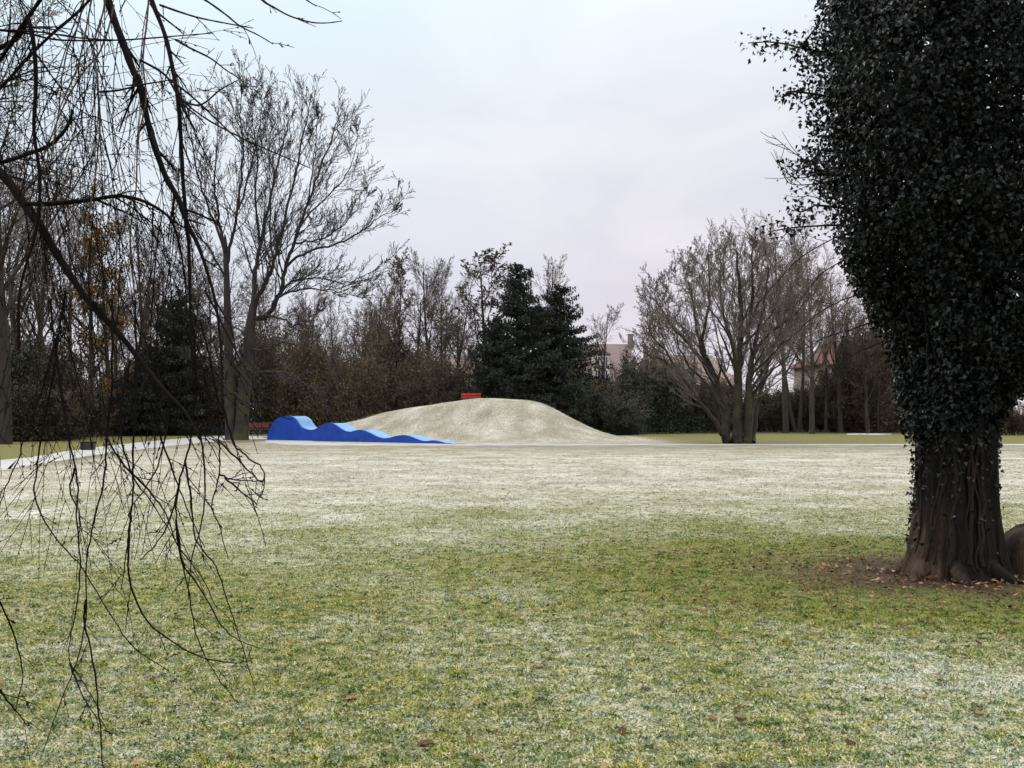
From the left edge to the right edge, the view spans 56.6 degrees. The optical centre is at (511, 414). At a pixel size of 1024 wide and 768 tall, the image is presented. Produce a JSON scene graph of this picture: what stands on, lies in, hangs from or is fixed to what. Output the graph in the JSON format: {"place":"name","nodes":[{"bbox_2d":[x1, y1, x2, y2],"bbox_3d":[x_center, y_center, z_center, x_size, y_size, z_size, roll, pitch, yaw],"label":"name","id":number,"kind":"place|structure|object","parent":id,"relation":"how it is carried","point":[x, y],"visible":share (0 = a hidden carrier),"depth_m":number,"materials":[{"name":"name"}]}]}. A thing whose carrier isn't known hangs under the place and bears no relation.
{"place":"outdoors","nodes":[
{"label":"outdoors","id":0,"kind":"place"},
{"bbox_2d":[0,436,266,469],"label":"path","id":1,"kind":"structure","parent":0,"point":[6,464],"depth_m":41.49,"materials":[{"name":"concrete"}]},
{"bbox_2d":[263,398,650,442],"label":"hill","id":2,"kind":"structure","parent":0,"point":[481,424],"depth_m":58.44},
{"bbox_2d":[0,399,1023,767],"bbox_3d":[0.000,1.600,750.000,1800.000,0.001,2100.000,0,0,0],"label":"ground","id":3,"kind":"structure","parent":0,"point":[872,456],"depth_m":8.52,"materials":[{"name":"plant"}]},
{"bbox_2d":[10,334,44,438],"bbox_3d":[-31.435,-2.173,59.950,5.668,7.779,5.467,0,0,-1],"label":"shrub","id":4,"kind":"object","parent":3,"relation":"on","point":[23,367],"visible":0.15,"depth_m":60.10,"materials":[{"name":"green plant"}]},
{"bbox_2d":[11,370,45,439],"bbox_3d":[-32.038,-0.827,57.978,6.352,5.013,6.348,0,0,43],"label":"shrub","id":5,"kind":"object","parent":3,"relation":"on","point":[23,413],"visible":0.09,"depth_m":57.64,"materials":[{"name":"brown plant"}]},
{"bbox_2d":[8,320,69,383],"bbox_3d":[-32.742,-2.501,64.164,6.605,8.473,6.601,0,0,-18],"label":"shrub","id":6,"kind":"object","parent":3,"relation":"on","point":[28,339],"visible":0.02,"depth_m":63.81,"materials":[{"name":"brown plant"}]},
{"bbox_2d":[1,145,83,353],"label":"bare tree","id":7,"kind":"object","parent":3,"relation":"on","point":[39,295],"visible":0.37,"depth_m":65.53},
{"bbox_2d":[0,111,97,294],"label":"bare tree","id":8,"kind":"object","parent":3,"relation":"on","point":[2,184],"visible":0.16,"depth_m":69.04,"materials":[{"name":"plant"}]},
{"bbox_2d":[11,373,90,440],"bbox_3d":[-28.927,-0.531,58.187,5.694,4.384,4.214,0,0,-33],"label":"shrub","id":9,"kind":"object","parent":3,"relation":"on","point":[36,431],"visible":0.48,"depth_m":57.46,"materials":[{"name":"green plant"}]},
{"bbox_2d":[1,185,108,350],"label":"bare tree","id":10,"kind":"object","parent":3,"relation":"on","point":[12,312],"visible":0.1,"depth_m":82.86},
{"bbox_2d":[12,377,98,440],"bbox_3d":[-29.031,-0.386,59.449,4.544,4.086,6.141,0,0,4],"label":"shrub","id":11,"kind":"object","parent":3,"relation":"on","point":[63,434],"visible":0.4,"depth_m":59.42,"materials":[{"name":"green plant"}]},
{"bbox_2d":[1,162,113,359],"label":"bare tree","id":12,"kind":"object","parent":3,"relation":"on","point":[35,309],"visible":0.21,"depth_m":73.38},
{"bbox_2d":[0,0,116,443],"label":"bare tree","id":13,"kind":"object","parent":3,"relation":"on","point":[8,438],"visible":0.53,"depth_m":52.02,"materials":[{"name":"brown plant"}]},
{"bbox_2d":[20,334,97,439],"bbox_3d":[-30.451,-1.855,61.832,6.452,7.137,6.448,0,0,-27],"label":"shrub","id":14,"kind":"object","parent":3,"relation":"on","point":[43,364],"visible":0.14,"depth_m":61.83,"materials":[{"name":"brown plant"}]},
{"bbox_2d":[49,345,100,437],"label":"shrub","id":15,"kind":"object","parent":3,"relation":"on","point":[91,396],"visible":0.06,"depth_m":66.57,"materials":[{"name":"brown plant"}]},
{"bbox_2d":[13,194,150,432],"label":"bare tree","id":16,"kind":"object","parent":3,"relation":"on","point":[84,285],"visible":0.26,"depth_m":86.14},
{"bbox_2d":[78,384,128,436],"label":"shrub","id":17,"kind":"object","parent":3,"relation":"on","point":[101,418],"visible":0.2,"depth_m":69.34,"materials":[{"name":"green plant"}]},
{"bbox_2d":[91,363,132,432],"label":"shrub","id":18,"kind":"object","parent":3,"relation":"on","point":[114,369],"visible":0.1,"depth_m":77.93,"materials":[{"name":"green plant"}]},
{"bbox_2d":[59,210,166,435],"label":"rust leaved tree","id":19,"kind":"object","parent":3,"relation":"on","point":[104,346],"visible":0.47,"depth_m":72.65,"materials":[{"name":"brown plant"}]},
{"bbox_2d":[82,206,186,375],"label":"bare tree","id":20,"kind":"object","parent":3,"relation":"on","point":[114,353],"visible":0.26,"depth_m":90.43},
{"bbox_2d":[112,199,173,347],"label":"bare tree","id":21,"kind":"object","parent":3,"relation":"on","point":[145,327],"visible":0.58,"depth_m":81.39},
{"bbox_2d":[105,343,204,435],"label":"shrub","id":22,"kind":"object","parent":3,"relation":"on","point":[142,424],"visible":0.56,"depth_m":72.79,"materials":[{"name":"green plant"}]},
{"bbox_2d":[0,0,341,767],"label":"weeping tree","id":23,"kind":"object","parent":3,"relation":"on","point":[144,100],"visible":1,"depth_m":4.21,"materials":[{"name":"brown plant"}]},
{"bbox_2d":[115,290,237,435],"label":"spruce tree","id":24,"kind":"object","parent":3,"relation":"on","point":[178,364],"visible":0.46,"depth_m":74.93,"materials":[{"name":"green plant"}]},
{"bbox_2d":[132,221,241,344],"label":"bare tree","id":25,"kind":"object","parent":3,"relation":"on","point":[163,285],"visible":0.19,"depth_m":90.58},
{"bbox_2d":[162,220,223,362],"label":"bare tree","id":26,"kind":"object","parent":3,"relation":"on","point":[199,286],"visible":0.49,"depth_m":84.41,"materials":[{"name":"plant"}]},
{"bbox_2d":[175,347,224,433],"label":"shrub","id":27,"kind":"object","parent":3,"relation":"on","point":[200,417],"visible":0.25,"depth_m":76.66,"materials":[{"name":"brown plant"}]},
{"bbox_2d":[184,238,250,367],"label":"bare tree","id":28,"kind":"object","parent":3,"relation":"on","point":[239,295],"visible":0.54,"depth_m":93.92,"materials":[{"name":"plant"}]},
{"bbox_2d":[222,308,285,433],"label":"shrub","id":29,"kind":"object","parent":3,"relation":"on","point":[259,378],"visible":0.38,"depth_m":80.07,"materials":[{"name":"brown plant"}]},
{"bbox_2d":[238,264,283,346],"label":"bare tree","id":30,"kind":"object","parent":3,"relation":"on","point":[262,298],"visible":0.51,"depth_m":91.58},
{"bbox_2d":[238,302,301,432],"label":"shrub","id":31,"kind":"object","parent":3,"relation":"on","point":[274,327],"visible":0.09,"depth_m":83.38,"materials":[{"name":"brown plant"}]},
{"bbox_2d":[147,45,414,439],"bbox_3d":[-15.102,-11.425,60.195,18.220,26.497,13.755,0,0,0],"label":"bare tree","id":32,"kind":"object","parent":3,"relation":"on","point":[238,426],"visible":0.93,"depth_m":60.66,"materials":[{"name":"brown plant"}]},
{"bbox_2d":[263,342,301,425],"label":"shrub","id":33,"kind":"object","parent":3,"relation":"on","point":[285,399],"visible":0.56,"depth_m":80.64,"materials":[{"name":"brown plant"}]},
{"bbox_2d":[268,300,312,363],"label":"bare tree","id":34,"kind":"object","parent":3,"relation":"on","point":[291,317],"visible":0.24,"depth_m":89.57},
{"bbox_2d":[261,322,330,412],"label":"shrub","id":35,"kind":"object","parent":3,"relation":"on","point":[293,341],"visible":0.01,"depth_m":84.42,"materials":[{"name":"brown plant"}]},
{"bbox_2d":[273,311,341,426],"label":"shrub","id":36,"kind":"object","parent":3,"relation":"on","point":[303,367],"visible":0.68,"depth_m":80.72,"materials":[{"name":"brown plant"}]},
{"bbox_2d":[280,326,334,424],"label":"shrub","id":37,"kind":"object","parent":3,"relation":"on","point":[294,360],"visible":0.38,"depth_m":80.91,"materials":[{"name":"brown plant"}]},
{"bbox_2d":[291,281,329,352],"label":"bare tree","id":38,"kind":"object","parent":3,"relation":"on","point":[315,297],"visible":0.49,"depth_m":85.61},
{"bbox_2d":[299,336,364,427],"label":"shrub","id":39,"kind":"object","parent":3,"relation":"on","point":[335,381],"visible":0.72,"depth_m":79.77,"materials":[{"name":"brown plant"}]},
{"bbox_2d":[302,307,362,355],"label":"bare tree","id":40,"kind":"object","parent":3,"relation":"on","point":[320,323],"visible":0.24,"depth_m":93.33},
{"bbox_2d":[316,291,351,357],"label":"bare tree","id":41,"kind":"object","parent":3,"relation":"on","point":[333,333],"visible":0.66,"depth_m":87.71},
{"bbox_2d":[329,324,363,391],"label":"shrub","id":42,"kind":"object","parent":3,"relation":"on","point":[347,352],"visible":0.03,"depth_m":87.03,"materials":[{"name":"brown plant"}]},
{"bbox_2d":[338,299,379,363],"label":"bare tree","id":43,"kind":"object","parent":3,"relation":"on","point":[357,322],"visible":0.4,"depth_m":89.77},
{"bbox_2d":[267,416,457,443],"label":"wave wall","id":44,"kind":"structure","parent":3,"relation":"on","point":[301,428],"depth_m":57.97,"materials":[{"name":"blue paint"}]},
{"bbox_2d":[327,337,399,422],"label":"shrub","id":45,"kind":"object","parent":3,"relation":"on","point":[373,387],"visible":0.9,"depth_m":78.89,"materials":[{"name":"brown plant"}]},
{"bbox_2d":[344,306,401,416],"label":"shrub","id":46,"kind":"object","parent":3,"relation":"on","point":[377,346],"visible":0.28,"depth_m":83.05,"materials":[{"name":"brown plant"}]},
{"bbox_2d":[357,287,396,346],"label":"bare tree","id":47,"kind":"object","parent":3,"relation":"on","point":[376,314],"visible":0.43,"depth_m":86.09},
{"bbox_2d":[347,299,413,350],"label":"bare tree","id":48,"kind":"object","parent":3,"relation":"on","point":[384,322],"visible":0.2,"depth_m":93.38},
{"bbox_2d":[359,247,429,380],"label":"bare tree","id":49,"kind":"object","parent":3,"relation":"on","point":[401,273],"visible":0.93,"depth_m":83.48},
{"bbox_2d":[374,349,419,410],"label":"shrub","id":50,"kind":"object","parent":3,"relation":"on","point":[406,356],"visible":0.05,"depth_m":82.59,"materials":[{"name":"brown plant"}]},
{"bbox_2d":[384,369,429,411],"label":"shrub","id":51,"kind":"object","parent":3,"relation":"on","point":[395,404],"visible":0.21,"depth_m":79.67,"materials":[{"name":"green plant"}]},
{"bbox_2d":[402,328,430,382],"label":"shrub","id":52,"kind":"object","parent":3,"relation":"on","point":[420,345],"visible":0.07,"depth_m":83.61,"materials":[{"name":"brown plant"}]},
{"bbox_2d":[389,344,446,400],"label":"shrub","id":53,"kind":"object","parent":3,"relation":"on","point":[404,375],"visible":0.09,"depth_m":81.11,"materials":[{"name":"brown plant"}]},
{"bbox_2d":[373,258,464,368],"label":"bare tree","id":54,"kind":"object","parent":3,"relation":"on","point":[436,273],"visible":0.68,"depth_m":85.96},
{"bbox_2d":[397,371,447,409],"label":"shrub","id":55,"kind":"object","parent":3,"relation":"on","point":[417,397],"visible":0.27,"depth_m":78.26,"materials":[{"name":"brown plant"}]},
{"bbox_2d":[402,246,451,363],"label":"bare tree","id":56,"kind":"object","parent":3,"relation":"on","point":[419,274],"visible":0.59,"depth_m":88.34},
{"bbox_2d":[403,338,452,404],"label":"shrub","id":57,"kind":"object","parent":3,"relation":"on","point":[425,368],"visible":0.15,"depth_m":79.76,"materials":[{"name":"brown plant"}]},
{"bbox_2d":[10,262,868,419],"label":"woods","id":58,"kind":"object","parent":3,"relation":"on","point":[126,351],"visible":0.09,"depth_m":124.13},
{"bbox_2d":[419,354,460,404],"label":"shrub","id":59,"kind":"object","parent":3,"relation":"on","point":[449,389],"visible":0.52,"depth_m":77.21,"materials":[{"name":"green plant"}]},
{"bbox_2d":[411,255,494,366],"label":"bare tree","id":60,"kind":"object","parent":3,"relation":"on","point":[457,285],"visible":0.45,"depth_m":89.88,"materials":[{"name":"plant"}]},
{"bbox_2d":[416,290,490,385],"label":"bare tree","id":61,"kind":"object","parent":3,"relation":"on","point":[456,345],"visible":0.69,"depth_m":84.83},
{"bbox_2d":[426,354,480,399],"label":"shrub","id":62,"kind":"object","parent":3,"relation":"on","point":[461,375],"visible":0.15,"depth_m":78.30,"materials":[{"name":"brown plant"}]},
{"bbox_2d":[429,242,512,368],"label":"bare tree","id":63,"kind":"object","parent":3,"relation":"on","point":[491,258],"visible":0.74,"depth_m":81.64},
{"bbox_2d":[462,316,533,400],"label":"spruce tree","id":64,"kind":"object","parent":3,"relation":"on","point":[495,332],"visible":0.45,"depth_m":75.33,"materials":[{"name":"green plant"}]},
{"bbox_2d":[0,455,1023,767],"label":"leaf litter","id":65,"kind":"object","parent":3,"relation":"on","point":[820,569],"visible":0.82,"depth_m":8.68,"materials":[{"name":"brown plant"}]},
{"bbox_2d":[453,262,579,415],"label":"spruce tree","id":66,"kind":"object","parent":3,"relation":"on","point":[519,315],"visible":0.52,"depth_m":76.66,"materials":[{"name":"green plant"}]},
{"bbox_2d":[521,373,563,412],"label":"shrub","id":67,"kind":"object","parent":3,"relation":"on","point":[530,389],"visible":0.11,"depth_m":77.19,"materials":[{"name":"green plant"}]},
{"bbox_2d":[528,253,568,332],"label":"bare tree","id":68,"kind":"object","parent":3,"relation":"on","point":[552,274],"visible":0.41,"depth_m":98.56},
{"bbox_2d":[527,283,614,409],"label":"spruce tree","id":69,"kind":"object","parent":3,"relation":"on","point":[572,341],"visible":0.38,"depth_m":79.13,"materials":[{"name":"green plant"}]},
{"bbox_2d":[550,364,606,427],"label":"shrub","id":70,"kind":"object","parent":3,"relation":"on","point":[581,393],"visible":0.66,"depth_m":76.17,"materials":[{"name":"green plant"}]},
{"bbox_2d":[568,370,604,430],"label":"shrub","id":71,"kind":"object","parent":3,"relation":"on","point":[592,417],"visible":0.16,"depth_m":77.03,"materials":[{"name":"green plant"}]},
{"bbox_2d":[590,374,619,424],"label":"shrub","id":72,"kind":"object","parent":3,"relation":"on","point":[603,391],"visible":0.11,"depth_m":78.74,"materials":[{"name":"green plant"}]},
{"bbox_2d":[587,302,623,387],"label":"bare tree","id":73,"kind":"object","parent":3,"relation":"on","point":[601,328],"visible":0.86,"depth_m":95.83,"materials":[{"name":"plant"}]},
{"bbox_2d":[576,334,638,388],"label":"house","id":74,"kind":"structure","parent":3,"relation":"on","point":[613,351],"depth_m":114.38,"materials":[{"name":"tile"}]},
{"bbox_2d":[580,393,650,432],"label":"shrub","id":75,"kind":"object","parent":3,"relation":"on","point":[595,411],"visible":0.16,"depth_m":76.90,"materials":[{"name":"green plant"}]},
{"bbox_2d":[590,383,653,434],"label":"shrub","id":76,"kind":"object","parent":3,"relation":"on","point":[615,411],"visible":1,"depth_m":74.82,"materials":[{"name":"green plant"}]},
{"bbox_2d":[596,373,650,432],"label":"shrub","id":77,"kind":"object","parent":3,"relation":"on","point":[633,393],"visible":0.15,"depth_m":79.49,"materials":[{"name":"green plant"}]},
{"bbox_2d":[608,334,655,433],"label":"shrub","id":78,"kind":"object","parent":3,"relation":"on","point":[636,378],"visible":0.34,"depth_m":81.16,"materials":[{"name":"green plant"}]},
{"bbox_2d":[631,344,688,432],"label":"shrub","id":79,"kind":"object","parent":3,"relation":"on","point":[660,391],"visible":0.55,"depth_m":82.14,"materials":[{"name":"green plant"}]},
{"bbox_2d":[656,355,691,432],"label":"shrub","id":80,"kind":"object","parent":3,"relation":"on","point":[679,422],"visible":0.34,"depth_m":83.00,"materials":[{"name":"green plant"}]},
{"bbox_2d":[653,322,710,430],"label":"bare tree","id":81,"kind":"object","parent":3,"relation":"on","point":[690,363],"visible":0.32,"depth_m":88.08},
{"bbox_2d":[643,349,733,416],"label":"house","id":82,"kind":"structure","parent":3,"relation":"on","point":[715,365],"depth_m":123.58,"materials":[{"name":"brown tile"}]},
{"bbox_2d":[676,359,708,432],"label":"shrub","id":83,"kind":"object","parent":3,"relation":"on","point":[693,420],"visible":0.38,"depth_m":84.33,"materials":[{"name":"green plant"}]},
{"bbox_2d":[689,370,732,432],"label":"shrub","id":84,"kind":"object","parent":3,"relation":"on","point":[713,407],"visible":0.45,"depth_m":84.96,"materials":[{"name":"green plant"}]},
{"bbox_2d":[619,208,845,443],"bbox_3d":[12.234,-5.213,53.773,12.871,14.312,12.363,0,0,0],"label":"bare tree","id":85,"kind":"object","parent":3,"relation":"on","point":[740,331],"visible":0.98,"depth_m":52.78,"materials":[{"name":"brown plant"}]},
{"bbox_2d":[727,392,744,431],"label":"shrub","id":86,"kind":"object","parent":3,"relation":"on","point":[743,415],"visible":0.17,"depth_m":90.23,"materials":[{"name":"green plant"}]},
{"bbox_2d":[717,271,795,431],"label":"bare tree","id":87,"kind":"object","parent":3,"relation":"on","point":[748,355],"visible":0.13,"depth_m":91.59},
{"bbox_2d":[742,381,775,431],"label":"shrub","id":88,"kind":"object","parent":3,"relation":"on","point":[764,408],"visible":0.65,"depth_m":89.10,"materials":[{"name":"green plant"}]},
{"bbox_2d":[761,386,792,431],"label":"shrub","id":89,"kind":"object","parent":3,"relation":"on","point":[777,410],"visible":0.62,"depth_m":89.90,"materials":[{"name":"green plant"}]},
{"bbox_2d":[745,225,814,432],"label":"bare tree","id":90,"kind":"object","parent":3,"relation":"on","point":[785,410],"visible":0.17,"depth_m":84.15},
{"bbox_2d":[736,213,829,431],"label":"bare tree","id":91,"kind":"object","parent":3,"relation":"on","point":[794,427],"visible":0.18,"depth_m":87.80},
{"bbox_2d":[777,382,829,431],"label":"shrub","id":92,"kind":"object","parent":3,"relation":"on","point":[805,414],"visible":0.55,"depth_m":89.75,"materials":[{"name":"brown plant"}]},
{"bbox_2d":[767,224,851,433],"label":"bare tree","id":93,"kind":"object","parent":3,"relation":"on","point":[812,414],"visible":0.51,"depth_m":79.99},
{"bbox_2d":[792,380,832,431],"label":"shrub","id":94,"kind":"object","parent":3,"relation":"on","point":[815,393],"visible":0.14,"depth_m":91.44,"materials":[{"name":"brown plant"}]},
{"bbox_2d":[785,299,851,432],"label":"bare tree","id":95,"kind":"object","parent":3,"relation":"on","point":[826,402],"visible":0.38,"depth_m":87.03,"materials":[{"name":"plant"}]},
{"bbox_2d":[789,340,865,391],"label":"house","id":96,"kind":"structure","parent":3,"relation":"on","point":[798,369],"depth_m":109.61,"materials":[{"name":"beige tile"}]},
{"bbox_2d":[805,263,862,432],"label":"bare tree","id":97,"kind":"object","parent":3,"relation":"on","point":[840,418],"visible":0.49,"depth_m":86.17,"materials":[{"name":"plant"}]},
{"bbox_2d":[814,353,880,431],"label":"shrub","id":98,"kind":"object","parent":3,"relation":"on","point":[833,408],"visible":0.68,"depth_m":87.15,"materials":[{"name":"plant"}]},
{"bbox_2d":[826,290,876,431],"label":"bare tree","id":99,"kind":"object","parent":3,"relation":"on","point":[861,309],"visible":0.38,"depth_m":86.89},
{"bbox_2d":[837,303,895,432],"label":"bare tree","id":100,"kind":"object","parent":3,"relation":"on","point":[865,387],"visible":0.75,"depth_m":83.83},
{"bbox_2d":[839,310,894,431],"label":"shrub","id":101,"kind":"object","parent":3,"relation":"on","point":[880,355],"visible":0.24,"depth_m":87.24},
{"bbox_2d":[841,333,897,432],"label":"shrub","id":102,"kind":"object","parent":3,"relation":"on","point":[884,414],"visible":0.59,"depth_m":85.44,"materials":[{"name":"plant"}]},
{"bbox_2d":[850,323,900,431],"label":"shrub","id":103,"kind":"object","parent":3,"relation":"on","point":[886,398],"visible":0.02,"depth_m":89.21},
{"bbox_2d":[856,318,895,432],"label":"bare tree","id":104,"kind":"object","parent":3,"relation":"on","point":[879,363],"visible":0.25,"depth_m":84.28,"materials":[{"name":"plant"}]},
{"bbox_2d":[735,0,1023,585],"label":"ivy clad tree","id":105,"kind":"object","parent":3,"relation":"on","point":[946,304],"visible":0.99,"depth_m":9.04,"materials":[{"name":"green plant"}]},
{"bbox_2d":[871,333,907,431],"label":"shrub","id":106,"kind":"object","parent":3,"relation":"on","point":[898,418],"visible":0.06,"depth_m":88.87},
{"bbox_2d":[1002,403,1023,434],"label":"shrub","id":107,"kind":"object","parent":3,"relation":"on","point":[1016,420],"visible":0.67,"depth_m":75.23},
{"bbox_2d":[1004,523,1023,577],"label":"boulder","id":108,"kind":"object","parent":3,"relation":"on","point":[1014,537],"visible":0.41,"depth_m":9.43,"materials":[{"name":"grey stone"}]},
{"bbox_2d":[0,0,1023,413],"label":"sky","id":109,"kind":"structure","parent":0,"point":[607,135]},
{"bbox_2d":[265,440,1023,445],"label":"path","id":110,"kind":"structure","parent":0,"point":[290,442],"depth_m":51.20,"materials":[{"name":"concrete"}]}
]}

